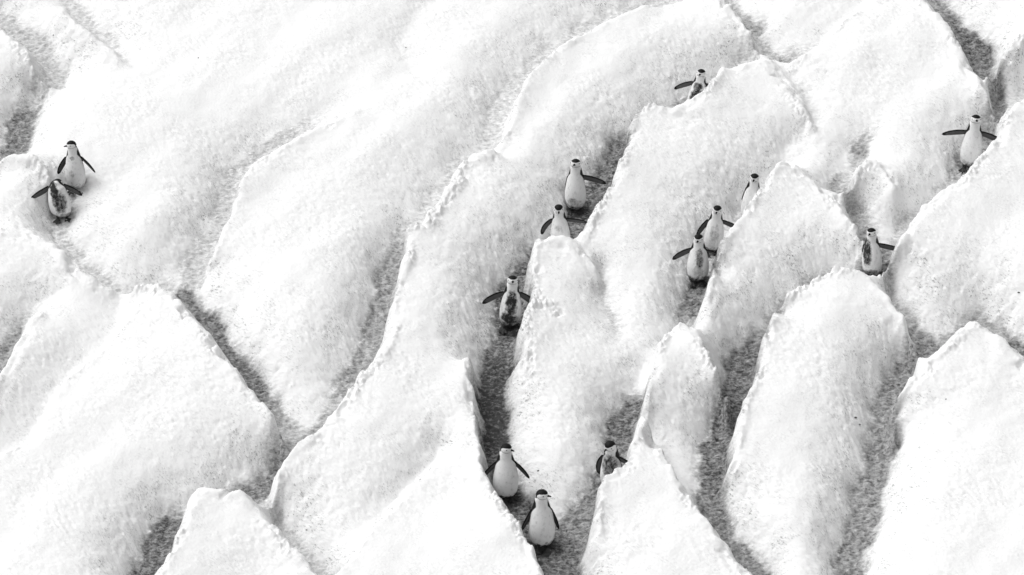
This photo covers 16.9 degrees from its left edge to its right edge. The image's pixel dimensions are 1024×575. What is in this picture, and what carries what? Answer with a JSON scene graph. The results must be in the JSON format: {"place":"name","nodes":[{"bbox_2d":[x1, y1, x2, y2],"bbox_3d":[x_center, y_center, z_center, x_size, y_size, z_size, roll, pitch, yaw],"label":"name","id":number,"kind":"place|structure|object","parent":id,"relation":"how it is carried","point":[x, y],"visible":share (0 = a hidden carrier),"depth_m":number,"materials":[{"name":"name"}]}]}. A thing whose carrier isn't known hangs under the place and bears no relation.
{"place":"outdoors","nodes":[
{"label":"outdoors","id":0,"kind":"place"},
{"bbox_2d":[0,0,1023,574],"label":"snow slope","id":1,"kind":"structure","parent":0,"point":[250,322],"depth_m":39.62,"materials":[{"name":"white snow"}]},
{"bbox_2d":[31,179,81,223],"bbox_3d":[-5.356,-1.024,40.724,0.556,0.494,0.277,-13,28,-26],"label":"penguin","id":2,"kind":"object","parent":1,"relation":"on","point":[59,202],"visible":1,"depth_m":40.65,"materials":[{"name":"white"}]},
{"bbox_2d":[57,140,94,194],"bbox_3d":[-5.157,-1.438,40.867,0.372,0.650,0.288,-16,29,-30],"label":"penguin","id":3,"kind":"object","parent":1,"relation":"on","point":[73,160],"visible":1,"depth_m":40.80,"materials":[{"name":"white"}]},
{"bbox_2d":[482,275,529,334],"bbox_3d":[-0.027,0.171,39.411,0.530,0.692,0.339,14,28,27],"label":"penguin","id":4,"kind":"object","parent":1,"relation":"on","point":[511,295],"visible":1,"depth_m":39.34,"materials":[{"name":"black"}]},
{"bbox_2d":[485,443,529,503],"bbox_3d":[-0.075,2.002,37.572,0.449,0.698,0.318,-18,30,-33],"label":"penguin","id":5,"kind":"object","parent":1,"relation":"on","point":[505,464],"visible":0.98,"depth_m":37.48,"materials":[{"name":"white"}]},
{"bbox_2d":[521,489,558,555],"bbox_3d":[0.306,2.487,37.078,0.310,0.733,0.319,19,31,34],"label":"penguin","id":6,"kind":"object","parent":1,"relation":"on","point":[541,518],"visible":0.99,"depth_m":36.99,"materials":[{"name":"white"}]},
{"bbox_2d":[540,204,586,236],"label":"penguin","id":7,"kind":"object","parent":1,"relation":"on","point":[559,220],"visible":0.73,"depth_m":40.15,"materials":[{"name":"white"}]},
{"bbox_2d":[565,159,605,214],"bbox_3d":[0.838,-1.221,40.825,0.493,0.686,0.308,-5,25,-11],"label":"penguin","id":8,"kind":"object","parent":1,"relation":"on","point":[575,193],"visible":1,"depth_m":40.71,"materials":[{"name":"white"}]},
{"bbox_2d":[596,440,627,482],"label":"penguin","id":9,"kind":"object","parent":1,"relation":"on","point":[610,460],"visible":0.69,"depth_m":37.47,"materials":[{"name":"white"}]},
{"bbox_2d":[674,69,707,99],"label":"penguin","id":10,"kind":"object","parent":1,"relation":"on","point":[698,84],"visible":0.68,"depth_m":41.89,"materials":[{"name":"white"}]},
{"bbox_2d":[672,234,716,287],"bbox_3d":[2.168,-0.344,39.964,0.562,0.634,0.288,-12,27,-23],"label":"penguin","id":11,"kind":"object","parent":1,"relation":"on","point":[697,265],"visible":1,"depth_m":39.87,"materials":[{"name":"white"}]},
{"bbox_2d":[696,205,733,256],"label":"penguin","id":12,"kind":"object","parent":1,"relation":"on","point":[714,230],"visible":0.91,"depth_m":40.23,"materials":[{"name":"white"}]},
{"bbox_2d":[741,173,759,213],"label":"penguin","id":13,"kind":"object","parent":1,"relation":"on","point":[752,188],"visible":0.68,"depth_m":40.57,"materials":[{"name":"white"}]},
{"bbox_2d":[862,228,894,275],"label":"penguin","id":14,"kind":"object","parent":1,"relation":"on","point":[871,258],"visible":0.95,"depth_m":39.93,"materials":[{"name":"white"}]},
{"bbox_2d":[942,115,996,172],"bbox_3d":[5.494,-1.752,41.339,0.677,0.706,0.324,-8,26,-16],"label":"penguin","id":15,"kind":"object","parent":1,"relation":"on","point":[971,148],"visible":0.88,"depth_m":41.24,"materials":[{"name":"white"}]}
]}

